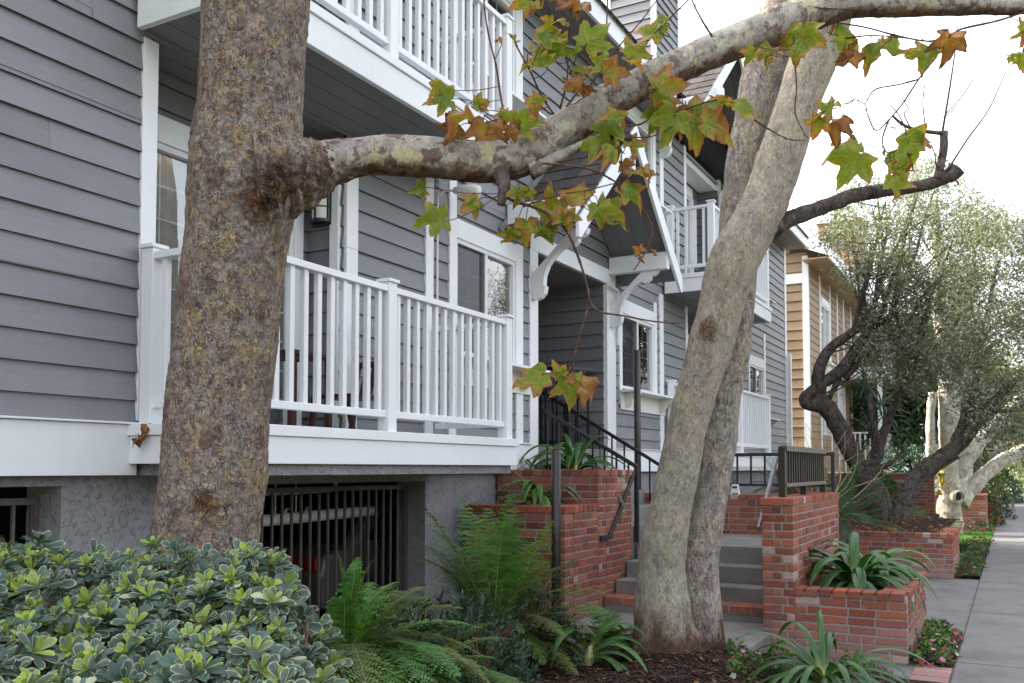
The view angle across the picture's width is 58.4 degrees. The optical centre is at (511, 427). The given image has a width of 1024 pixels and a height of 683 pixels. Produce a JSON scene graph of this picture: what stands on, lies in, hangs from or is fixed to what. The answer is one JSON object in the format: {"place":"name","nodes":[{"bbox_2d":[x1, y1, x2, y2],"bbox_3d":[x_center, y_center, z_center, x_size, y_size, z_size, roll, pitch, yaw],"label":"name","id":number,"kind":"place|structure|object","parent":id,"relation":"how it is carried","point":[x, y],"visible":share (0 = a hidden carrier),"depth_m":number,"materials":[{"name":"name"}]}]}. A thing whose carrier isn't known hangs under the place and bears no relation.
{"place":"outdoors","nodes":[
{"label":"outdoors","id":0,"kind":"place"},
{"bbox_2d":[355,623,959,682],"bbox_3d":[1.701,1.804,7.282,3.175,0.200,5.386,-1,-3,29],"label":"mulch","id":1,"kind":"object","parent":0,"point":[725,660],"visible":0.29,"depth_m":6.62,"materials":[{"name":"brown soil"}]},
{"bbox_2d":[0,530,352,682],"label":"variegated shrub","id":2,"kind":"object","parent":1,"relation":"on","point":[141,622],"visible":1,"depth_m":2.73,"materials":[{"name":"green plant"}]},
{"bbox_2d":[289,553,495,682],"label":"tree fern","id":3,"kind":"object","parent":1,"relation":"in","point":[354,617],"visible":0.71,"depth_m":4.52,"materials":[{"name":"green plant"}]},
{"bbox_2d":[331,586,488,671],"bbox_3d":[-0.762,1.590,7.134,1.132,0.707,2.010,-1,-3,29],"label":"dark shrub","id":4,"kind":"object","parent":1,"relation":"on","point":[428,615],"visible":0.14,"depth_m":7.16,"materials":[{"name":"green plant"}]},
{"bbox_2d":[379,623,524,682],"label":"tree fern","id":5,"kind":"object","parent":1,"relation":"on","point":[504,678],"visible":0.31,"depth_m":4.93,"materials":[{"name":"green plant"}]},
{"bbox_2d":[420,589,546,682],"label":"dark shrub","id":6,"kind":"object","parent":1,"relation":"on","point":[505,632],"visible":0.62,"depth_m":6.06,"materials":[{"name":"green plant"}]},
{"bbox_2d":[385,489,608,682],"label":"tree fern","id":7,"kind":"object","parent":1,"relation":"on","point":[490,569],"visible":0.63,"depth_m":6.96,"materials":[{"name":"green plant"}]},
{"bbox_2d":[459,573,592,678],"bbox_3d":[0.079,1.489,6.932,1.134,0.800,0.947,-1,-3,29],"label":"dark shrub","id":8,"kind":"object","parent":1,"relation":"on","point":[538,594],"visible":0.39,"depth_m":6.79,"materials":[{"name":"green plant"}]},
{"bbox_2d":[551,449,560,636],"bbox_3d":[0.373,1.044,7.723,0.080,1.715,0.080,-1,-3,29],"label":"steel pole","id":9,"kind":"object","parent":1,"relation":"on","point":[556,501],"visible":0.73,"depth_m":7.70,"materials":[{"name":"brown metal"}]},
{"bbox_2d":[147,0,1023,638],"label":"plane tree","id":10,"kind":"object","parent":1,"relation":"on","point":[263,174],"visible":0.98,"depth_m":3.83,"materials":[{"name":"brown plant"}]},
{"bbox_2d":[541,622,648,671],"bbox_3d":[0.628,1.786,6.827,0.848,0.671,0.724,0,-3,-9],"label":"strap leaf plant","id":11,"kind":"object","parent":1,"relation":"on","point":[591,651],"visible":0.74,"depth_m":6.81,"materials":[{"name":"green plant"}]},
{"bbox_2d":[569,603,633,648],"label":"tree fern","id":12,"kind":"object","parent":1,"relation":"on","point":[603,617],"visible":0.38,"depth_m":7.67,"materials":[{"name":"green plant"}]},
{"bbox_2d":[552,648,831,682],"bbox_3d":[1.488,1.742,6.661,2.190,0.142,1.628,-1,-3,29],"label":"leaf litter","id":13,"kind":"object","parent":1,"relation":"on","point":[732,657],"visible":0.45,"depth_m":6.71,"materials":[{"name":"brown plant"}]},
{"bbox_2d":[724,637,748,654],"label":"bedding flower","id":14,"kind":"object","parent":1,"relation":"on","point":[742,648],"visible":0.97,"depth_m":7.06,"materials":[{"name":"green plant"}]},
{"bbox_2d":[725,659,755,679],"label":"bedding flower","id":15,"kind":"object","parent":1,"relation":"on","point":[732,670],"visible":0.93,"depth_m":6.38,"materials":[{"name":"green plant"}]},
{"bbox_2d":[734,650,769,667],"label":"bedding flower","id":16,"kind":"object","parent":1,"relation":"on","point":[740,654],"visible":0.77,"depth_m":6.69,"materials":[{"name":"green plant"}]},
{"bbox_2d":[760,657,791,672],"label":"bedding flower","id":17,"kind":"object","parent":1,"relation":"on","point":[779,670],"visible":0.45,"depth_m":6.45,"materials":[{"name":"green plant"}]},
{"bbox_2d":[767,642,793,658],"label":"bedding flower","id":18,"kind":"object","parent":1,"relation":"on","point":[788,651],"visible":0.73,"depth_m":6.98,"materials":[{"name":"green plant"}]},
{"bbox_2d":[630,0,1005,653],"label":"plane tree","id":19,"kind":"object","parent":1,"relation":"on","point":[677,605],"visible":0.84,"depth_m":6.99,"materials":[{"name":"beige plant"}]},
{"bbox_2d":[736,609,935,682],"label":"strap leaf plant","id":20,"kind":"object","parent":1,"relation":"on","point":[819,669],"visible":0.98,"depth_m":6.00,"materials":[{"name":"green plant"}]},
{"bbox_2d":[840,648,867,667],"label":"bedding flower","id":21,"kind":"object","parent":1,"relation":"on","point":[846,657],"visible":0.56,"depth_m":6.78,"materials":[{"name":"green plant"}]},
{"bbox_2d":[849,659,884,676],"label":"bedding flower","id":22,"kind":"object","parent":1,"relation":"on","point":[873,665],"visible":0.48,"depth_m":6.52,"materials":[{"name":"green plant"}]},
{"bbox_2d":[602,0,1023,471],"label":"sky","id":23,"kind":"structure","parent":0,"point":[995,148],"materials":[{"name":"white"}]},
{"bbox_2d":[780,578,978,682],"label":"path","id":24,"kind":"structure","parent":0,"point":[955,598],"depth_m":10.81,"materials":[{"name":"concrete"}]},
{"bbox_2d":[464,470,631,625],"bbox_3d":[0.378,1.236,9.492,1.207,1.591,1.734,-1,-3,29],"label":"brick planter","id":25,"kind":"object","parent":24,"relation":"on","point":[590,520],"visible":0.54,"depth_m":9.09,"materials":[{"name":"red brick"}]},
{"bbox_2d":[517,457,550,469],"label":"strap leaf plant","id":26,"kind":"object","parent":25,"relation":"in","point":[534,467],"visible":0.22,"depth_m":10.03,"materials":[{"name":"green plant"}]},
{"bbox_2d":[485,470,589,550],"bbox_3d":[0.300,0.900,9.137,1.164,0.982,0.962,2,-3,-41],"label":"strap leaf plant","id":27,"kind":"object","parent":25,"relation":"in","point":[537,496],"visible":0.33,"depth_m":8.92,"materials":[{"name":"green plant"}]},
{"bbox_2d":[516,433,627,517],"bbox_3d":[0.640,0.563,10.028,1.324,1.032,1.202,1,-3,-21],"label":"strap leaf plant","id":28,"kind":"object","parent":25,"relation":"in","point":[571,457],"visible":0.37,"depth_m":9.98,"materials":[{"name":"green plant"}]},
{"bbox_2d":[634,350,640,489],"bbox_3d":[1.700,0.207,12.396,0.092,2.511,0.092,-1,-3,29],"label":"steel pole","id":29,"kind":"object","parent":24,"relation":"on","point":[637,408],"visible":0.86,"depth_m":12.38,"materials":[{"name":"brown metal"}]},
{"bbox_2d":[538,462,769,652],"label":"entry stairs","id":30,"kind":"structure","parent":24,"relation":"on","point":[740,571],"depth_m":9.14,"materials":[{"name":"concrete"}]},
{"bbox_2d":[538,405,638,541],"bbox_3d":[0.565,0.456,9.959,1.354,1.600,1.002,-1,-3,29],"label":"stair railing","id":31,"kind":"object","parent":30,"relation":"on","point":[635,473],"visible":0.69,"depth_m":10.08,"materials":[{"name":"metal"}]},
{"bbox_2d":[540,390,658,503],"bbox_3d":[1.407,0.508,12.061,2.518,2.214,0.042,-1,-3,29],"label":"stair railing","id":32,"kind":"object","parent":30,"relation":"on","point":[623,442],"visible":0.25,"depth_m":12.19,"materials":[{"name":"black metal"}]},
{"bbox_2d":[645,493,787,534],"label":"brick wall","id":33,"kind":"structure","parent":30,"relation":"on","point":[742,513],"depth_m":11.29,"materials":[{"name":"red brick"}]},
{"bbox_2d":[730,480,739,496],"bbox_3d":[2.774,0.759,11.375,0.122,0.206,0.074,-1,-3,29],"label":"key box","id":34,"kind":"object","parent":33,"relation":"on","point":[735,489],"visible":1,"depth_m":11.35,"materials":[{"name":"white plastic"}]},
{"bbox_2d":[730,452,834,491],"bbox_3d":[3.172,0.567,11.220,1.500,0.515,0.042,-1,-3,29],"label":"landing railing","id":35,"kind":"object","parent":33,"relation":"on","point":[832,484],"visible":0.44,"depth_m":11.24,"materials":[{"name":"metal"}]},
{"bbox_2d":[760,492,838,654],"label":"brick wall","id":36,"kind":"structure","parent":24,"relation":"on","point":[795,527],"depth_m":7.99,"materials":[{"name":"red brick"}]},
{"bbox_2d":[757,457,777,531],"bbox_3d":[2.553,0.613,8.668,0.184,0.692,1.207,-1,-3,29],"label":"grab rail","id":37,"kind":"object","parent":36,"relation":"attached to","point":[767,493],"visible":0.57,"depth_m":8.55,"materials":[{"name":"grey metal"}]},
{"bbox_2d":[778,445,825,496],"bbox_3d":[2.915,0.435,9.111,0.075,0.468,2.026,-1,-3,29],"label":"guard panel","id":38,"kind":"object","parent":36,"relation":"on","point":[802,468],"visible":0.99,"depth_m":8.84,"materials":[{"name":"grey metal"}]},
{"bbox_2d":[794,572,926,664],"bbox_3d":[3.271,1.698,8.483,0.922,0.576,1.874,-1,-3,29],"label":"brick planter","id":39,"kind":"object","parent":24,"relation":"on","point":[858,620],"visible":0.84,"depth_m":7.67,"materials":[{"name":"red brick"}]},
{"bbox_2d":[802,531,923,641],"bbox_3d":[3.082,1.529,8.341,1.251,1.104,1.271,-1,-3,29],"label":"strap leaf plant","id":40,"kind":"object","parent":39,"relation":"in","point":[850,571],"visible":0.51,"depth_m":8.19,"materials":[{"name":"green plant"}]},
{"bbox_2d":[820,540,938,612],"bbox_3d":[3.470,1.563,8.823,1.156,0.930,1.153,-1,-3,29],"label":"strap leaf plant","id":41,"kind":"object","parent":39,"relation":"in","point":[912,571],"visible":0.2,"depth_m":8.71,"materials":[{"name":"green plant"}]},
{"bbox_2d":[839,516,959,578],"bbox_3d":[6.005,2.035,16.730,4.034,0.651,5.744,-1,-3,29],"label":"brick planter","id":42,"kind":"object","parent":24,"relation":"on","point":[943,552],"visible":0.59,"depth_m":13.60,"materials":[{"name":"red brick"}]},
{"bbox_2d":[746,450,842,494],"bbox_3d":[5.096,0.952,16.832,1.868,1.225,1.859,-1,-3,29],"label":"sago palm","id":43,"kind":"object","parent":42,"relation":"in","point":[791,490],"visible":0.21,"depth_m":16.73,"materials":[{"name":"green plant"}]},
{"bbox_2d":[759,421,902,511],"bbox_3d":[5.796,0.822,16.965,2.725,1.926,2.415,-1,-3,29],"label":"plant","id":44,"kind":"object","parent":42,"relation":"in","point":[825,474],"visible":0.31,"depth_m":17.02,"materials":[{"name":"green plant"}]},
{"bbox_2d":[807,455,927,551],"bbox_3d":[4.878,1.149,13.495,2.307,1.446,2.325,-1,-3,29],"label":"sago palm","id":45,"kind":"object","parent":42,"relation":"in","point":[845,530],"visible":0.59,"depth_m":13.34,"materials":[{"name":"green plant"}]},
{"bbox_2d":[797,147,1007,518],"bbox_3d":[7.890,-1.681,18.442,3.851,8.342,4.959,-1,-3,29],"label":"olive tree","id":46,"kind":"object","parent":42,"relation":"in","point":[814,397],"visible":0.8,"depth_m":18.20,"materials":[{"name":"green plant"}]},
{"bbox_2d":[840,515,968,534],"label":"leaf litter","id":47,"kind":"object","parent":42,"relation":"on","point":[929,526],"visible":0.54,"depth_m":15.47,"materials":[{"name":"brown plant"}]},
{"bbox_2d":[913,505,932,518],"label":"garden bush","id":48,"kind":"object","parent":42,"relation":"in","point":[922,513],"visible":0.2,"depth_m":18.29,"materials":[{"name":"green plant"}]},
{"bbox_2d":[887,188,1023,523],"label":"olive tree","id":49,"kind":"object","parent":42,"relation":"in","point":[972,420],"visible":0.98,"depth_m":16.55,"materials":[{"name":"green plant"}]},
{"bbox_2d":[910,665,951,682],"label":"brick edging","id":50,"kind":"object","parent":24,"relation":"on","point":[930,674],"visible":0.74,"depth_m":7.10,"materials":[{"name":"red brick"}]},
{"bbox_2d":[920,634,962,666],"bbox_3d":[3.823,1.953,8.201,0.326,0.018,1.800,-1,-3,29],"label":"flower bed","id":51,"kind":"object","parent":24,"relation":"on","point":[953,659],"visible":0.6,"depth_m":7.67,"materials":[{"name":"green plant"}]},
{"bbox_2d":[909,641,954,667],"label":"bedding flower","id":52,"kind":"object","parent":51,"relation":"on","point":[928,647],"visible":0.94,"depth_m":7.46,"materials":[{"name":"green plant"}]},
{"bbox_2d":[914,635,960,657],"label":"bedding flower","id":53,"kind":"object","parent":51,"relation":"on","point":[945,643],"visible":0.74,"depth_m":7.81,"materials":[{"name":"green plant"}]},
{"bbox_2d":[918,626,957,646],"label":"bedding flower","id":54,"kind":"object","parent":51,"relation":"on","point":[928,630],"visible":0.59,"depth_m":8.20,"materials":[{"name":"green plant"}]},
{"bbox_2d":[923,618,954,630],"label":"bedding flower","id":55,"kind":"object","parent":51,"relation":"on","point":[927,621],"visible":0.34,"depth_m":8.82,"materials":[{"name":"green plant"}]},
{"bbox_2d":[924,620,963,641],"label":"bedding flower","id":56,"kind":"object","parent":51,"relation":"on","point":[955,632],"visible":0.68,"depth_m":8.49,"materials":[{"name":"green plant"}]},
{"bbox_2d":[880,444,938,483],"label":"garden bush","id":57,"kind":"object","parent":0,"point":[915,453],"visible":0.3,"depth_m":22.92,"materials":[{"name":"green plant"}]},
{"bbox_2d":[959,518,994,543],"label":"lawn","id":58,"kind":"structure","parent":0,"point":[976,536],"depth_m":21.44,"materials":[{"name":"green plant"}]},
{"bbox_2d":[794,473,935,517],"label":"brick wall","id":59,"kind":"structure","parent":58,"relation":"on","point":[926,502],"depth_m":20.16,"materials":[{"name":"red brick"}]},
{"bbox_2d":[935,493,987,529],"bbox_3d":[12.062,2.274,24.953,1.606,0.921,2.526,-1,-3,29],"label":"brick planter","id":60,"kind":"object","parent":58,"relation":"on","point":[978,509],"visible":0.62,"depth_m":23.61,"materials":[{"name":"red brick"}]},
{"bbox_2d":[978,484,1002,507],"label":"garden bush","id":61,"kind":"object","parent":60,"relation":"in","point":[992,495],"visible":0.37,"depth_m":25.47,"materials":[{"name":"green plant"}]},
{"bbox_2d":[925,199,1023,534],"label":"plane tree","id":62,"kind":"object","parent":58,"relation":"on","point":[959,486],"visible":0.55,"depth_m":22.14,"materials":[{"name":"white plant"}]},
{"bbox_2d":[963,517,995,531],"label":"garden bush","id":63,"kind":"object","parent":58,"relation":"on","point":[982,523],"visible":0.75,"depth_m":23.16,"materials":[{"name":"green plant"}]},
{"bbox_2d":[988,498,1006,525],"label":"garden bush","id":64,"kind":"object","parent":58,"relation":"on","point":[997,519],"visible":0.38,"depth_m":25.71,"materials":[{"name":"green plant"}]},
{"bbox_2d":[949,487,1023,682],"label":"sidewalk","id":65,"kind":"structure","parent":0,"point":[993,636],"depth_m":9.86,"materials":[{"name":"concrete"}]},
{"bbox_2d":[956,541,988,575],"bbox_3d":[8.341,2.309,16.468,0.323,0.055,7.095,-1,-3,29],"label":"bed","id":66,"kind":"object","parent":65,"relation":"on","point":[961,570],"visible":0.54,"depth_m":15.14,"materials":[{"name":"green plant"}]},
{"bbox_2d":[954,562,980,575],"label":"bedding flower","id":67,"kind":"object","parent":66,"relation":"on","point":[974,571],"visible":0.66,"depth_m":13.48,"materials":[{"name":"green plant"}]},
{"bbox_2d":[959,550,985,561],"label":"bedding flower","id":68,"kind":"object","parent":66,"relation":"on","point":[972,553],"visible":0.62,"depth_m":15.67,"materials":[{"name":"green plant"}]},
{"bbox_2d":[959,557,988,568],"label":"bedding flower","id":69,"kind":"object","parent":66,"relation":"on","point":[974,559],"visible":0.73,"depth_m":14.46,"materials":[{"name":"green plant"}]},
{"bbox_2d":[961,543,989,554],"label":"bedding flower","id":70,"kind":"object","parent":66,"relation":"on","point":[973,547],"visible":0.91,"depth_m":16.86,"materials":[{"name":"green plant"}]},
{"bbox_2d":[961,539,989,547],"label":"bedding flower","id":71,"kind":"object","parent":66,"relation":"on","point":[969,543],"visible":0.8,"depth_m":18.15,"materials":[{"name":"green plant"}]},
{"bbox_2d":[971,453,1014,512],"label":"garden bush","id":72,"kind":"object","parent":65,"relation":"on","point":[999,482],"visible":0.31,"depth_m":32.70,"materials":[{"name":"green plant"}]},
{"bbox_2d":[989,492,1017,519],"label":"garden bush","id":73,"kind":"object","parent":65,"relation":"on","point":[1007,506],"visible":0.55,"depth_m":28.83,"materials":[{"name":"green plant"}]},
{"bbox_2d":[954,472,1023,579],"bbox_3d":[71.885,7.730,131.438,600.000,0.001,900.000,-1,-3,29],"label":"ground","id":74,"kind":"structure","parent":0,"point":[965,576],"depth_m":18.18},
{"bbox_2d":[0,0,809,647],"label":"apartment building","id":75,"kind":"structure","parent":74,"relation":"on","point":[96,104],"depth_m":7.21,"materials":[{"name":"grey paint"}]},
{"bbox_2d":[131,423,150,447],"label":"fallen leaf","id":76,"kind":"object","parent":75,"relation":"on","point":[144,428],"visible":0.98,"depth_m":5.50,"materials":[{"name":"brown plant"}]},
{"bbox_2d":[101,142,292,424],"bbox_3d":[-2.294,-0.972,6.813,0.132,2.000,1.770,-1,-3,29],"label":"sliding door","id":77,"kind":"structure","parent":75,"relation":"in","point":[171,162],"depth_m":6.63,"materials":[{"name":"white plastic"}]},
{"bbox_2d":[265,483,337,495],"bbox_3d":[-2.202,0.353,7.644,0.042,0.492,2.322,-1,-3,29],"label":"drain pipe","id":78,"kind":"object","parent":75,"relation":"attached to","point":[334,484],"visible":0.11,"depth_m":8.14,"materials":[{"name":"plastic"}]},
{"bbox_2d":[280,349,334,427],"bbox_3d":[-1.585,-0.251,6.609,0.400,0.560,0.450,-1,-3,29],"label":"patio table","id":79,"kind":"object","parent":75,"relation":"on","point":[291,417],"visible":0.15,"depth_m":6.51,"materials":[{"name":"brown wood"}]},
{"bbox_2d":[263,506,373,526],"bbox_3d":[-2.026,0.765,7.488,0.097,0.150,2.852,-1,-3,29],"label":"duct pipe","id":80,"kind":"object","parent":75,"relation":"attached to","point":[266,519],"visible":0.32,"depth_m":7.99,"materials":[{"name":"plastic"}]},
{"bbox_2d":[310,192,331,227],"bbox_3d":[-1.600,-1.947,7.600,0.200,0.540,0.117,-1,-3,29],"label":"wall lamp","id":81,"kind":"object","parent":75,"relation":"attached to","point":[321,214],"visible":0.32,"depth_m":7.55,"materials":[{"name":"black metal"}]},
{"bbox_2d":[259,499,395,613],"bbox_3d":[-1.772,1.397,9.827,1.520,1.240,2.646,-1,-3,29],"label":"parked car","id":82,"kind":"object","parent":75,"relation":"in","point":[276,535],"visible":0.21,"depth_m":8.99,"materials":[{"name":"black metal"}]},
{"bbox_2d":[308,361,373,428],"bbox_3d":[-1.240,-0.242,7.151,0.428,0.598,0.567,-1,-3,29],"label":"patio chair","id":83,"kind":"object","parent":75,"relation":"on","point":[351,420],"visible":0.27,"depth_m":7.04,"materials":[{"name":"brown wood"}]},
{"bbox_2d":[436,184,481,299],"bbox_3d":[-0.508,-1.376,8.731,0.422,1.942,0.144,1,-3,-22],"label":"flood lamp","id":84,"kind":"object","parent":75,"relation":"attached to","point":[469,188],"visible":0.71,"depth_m":8.74,"materials":[{"name":"white plastic"}]},
{"bbox_2d":[457,238,514,362],"bbox_3d":[-0.400,-1.273,9.652,0.312,1.360,1.440,-1,-3,29],"label":"window","id":85,"kind":"structure","parent":75,"relation":"in","point":[478,269],"depth_m":9.55,"materials":[{"name":"white plastic"}]},
{"bbox_2d":[457,0,514,92],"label":"window","id":86,"kind":"structure","parent":75,"relation":"in","point":[504,4],"depth_m":10.18,"materials":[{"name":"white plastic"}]},
{"bbox_2d":[538,365,597,447],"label":"security gate","id":87,"kind":"structure","parent":75,"relation":"attached to","point":[567,412],"depth_m":12.14,"materials":[{"name":"black metal"}]},
{"bbox_2d":[608,285,619,344],"bbox_3d":[1.393,-1.528,12.483,0.040,0.785,0.306,-1,-3,29],"label":"conduit pipe","id":88,"kind":"object","parent":75,"relation":"attached to","point":[612,287],"visible":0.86,"depth_m":12.58,"materials":[{"name":"white plastic"}]},
{"bbox_2d":[622,313,653,392],"bbox_3d":[1.823,-1.055,13.468,0.072,1.070,1.320,-1,-3,29],"label":"window","id":89,"kind":"structure","parent":75,"relation":"in","point":[630,340],"depth_m":13.30,"materials":[{"name":"white plastic"}]},
{"bbox_2d":[625,114,651,169],"bbox_3d":[1.823,-3.967,13.600,0.072,1.160,1.320,-1,-3,29],"label":"window","id":90,"kind":"structure","parent":75,"relation":"in","point":[629,120],"depth_m":14.02,"materials":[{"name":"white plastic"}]},
{"bbox_2d":[687,196,690,272],"bbox_3d":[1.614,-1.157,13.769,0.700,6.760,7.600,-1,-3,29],"label":"sliding door","id":91,"kind":"structure","parent":75,"relation":"in","point":[688,199],"depth_m":17.12,"materials":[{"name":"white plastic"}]},
{"bbox_2d":[750,364,763,394],"bbox_3d":[5.243,-0.771,19.723,0.072,1.070,1.250,-1,-3,29],"label":"window","id":92,"kind":"structure","parent":75,"relation":"in","point":[756,373],"depth_m":19.72,"materials":[{"name":"white glass"}]},
{"bbox_2d":[786,214,899,472],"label":"tan house","id":93,"kind":"structure","parent":74,"relation":"on","point":[818,308],"depth_m":26.26,"materials":[{"name":"paint"}]},
{"bbox_2d":[821,303,829,361],"bbox_3d":[9.458,-2.847,27.693,0.070,1.600,1.400,-1,-3,29],"label":"window","id":94,"kind":"structure","parent":93,"relation":"in","point":[825,316],"depth_m":27.69,"materials":[{"name":"glass"}]},
{"bbox_2d":[822,393,830,435],"bbox_3d":[9.434,-0.401,27.538,0.070,1.300,1.300,-1,-3,29],"label":"window","id":95,"kind":"structure","parent":93,"relation":"in","point":[826,431],"depth_m":27.49,"materials":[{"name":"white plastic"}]},
{"bbox_2d":[839,392,844,459],"bbox_3d":[10.752,-0.042,29.938,0.070,2.200,1.000,-1,-3,29],"label":"window","id":96,"kind":"structure","parent":93,"relation":"in","point":[841,395],"depth_m":30.24,"materials":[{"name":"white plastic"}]},
{"bbox_2d":[835,471,901,502],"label":"garden bush","id":97,"kind":"object","parent":74,"relation":"on","point":[893,488],"visible":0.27,"depth_m":19.87,"materials":[{"name":"green plant"}]},
{"bbox_2d":[844,362,908,472],"bbox_3d":[10.740,-0.026,26.957,1.980,4.221,1.593,-1,-3,29],"label":"yucca tree","id":98,"kind":"object","parent":74,"relation":"on","point":[872,429],"visible":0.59,"depth_m":26.96,"materials":[{"name":"green plant"}]},
{"bbox_2d":[891,424,939,491],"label":"white house","id":99,"kind":"structure","parent":74,"relation":"on","point":[937,447],"depth_m":43.62,"materials":[{"name":"paint"}]},
{"bbox_2d":[849,345,1008,472],"bbox_3d":[13.632,-0.047,31.717,6.456,6.207,4.893,-1,-3,29],"label":"street tree","id":100,"kind":"object","parent":74,"relation":"on","point":[910,431],"visible":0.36,"depth_m":31.11,"materials":[{"name":"green plant"}]},
{"bbox_2d":[868,287,1011,444],"bbox_3d":[15.511,-1.337,35.818,7.162,9.156,8.253,0,-3,-4],"label":"street tree","id":101,"kind":"object","parent":74,"relation":"on","point":[931,344],"visible":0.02,"depth_m":34.83,"materials":[{"name":"green plant"}]},
{"bbox_2d":[929,334,1023,476],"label":"street tree","id":102,"kind":"object","parent":74,"relation":"on","point":[1020,413],"visible":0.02,"depth_m":67.62,"materials":[{"name":"green plant"}]},
{"bbox_2d":[937,307,1023,473],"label":"street tree","id":103,"kind":"object","parent":74,"relation":"on","point":[977,465],"visible":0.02,"depth_m":43.23,"materials":[{"name":"green plant"}]},
{"bbox_2d":[986,466,1023,503],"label":"garden bush","id":104,"kind":"object","parent":74,"relation":"on","point":[1011,484],"visible":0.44,"depth_m":43.38,"materials":[{"name":"green plant"}]},
{"bbox_2d":[993,442,1023,495],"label":"garden bush","id":105,"kind":"object","parent":74,"relation":"on","point":[1019,470],"visible":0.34,"depth_m":58.60,"materials":[{"name":"green plant"}]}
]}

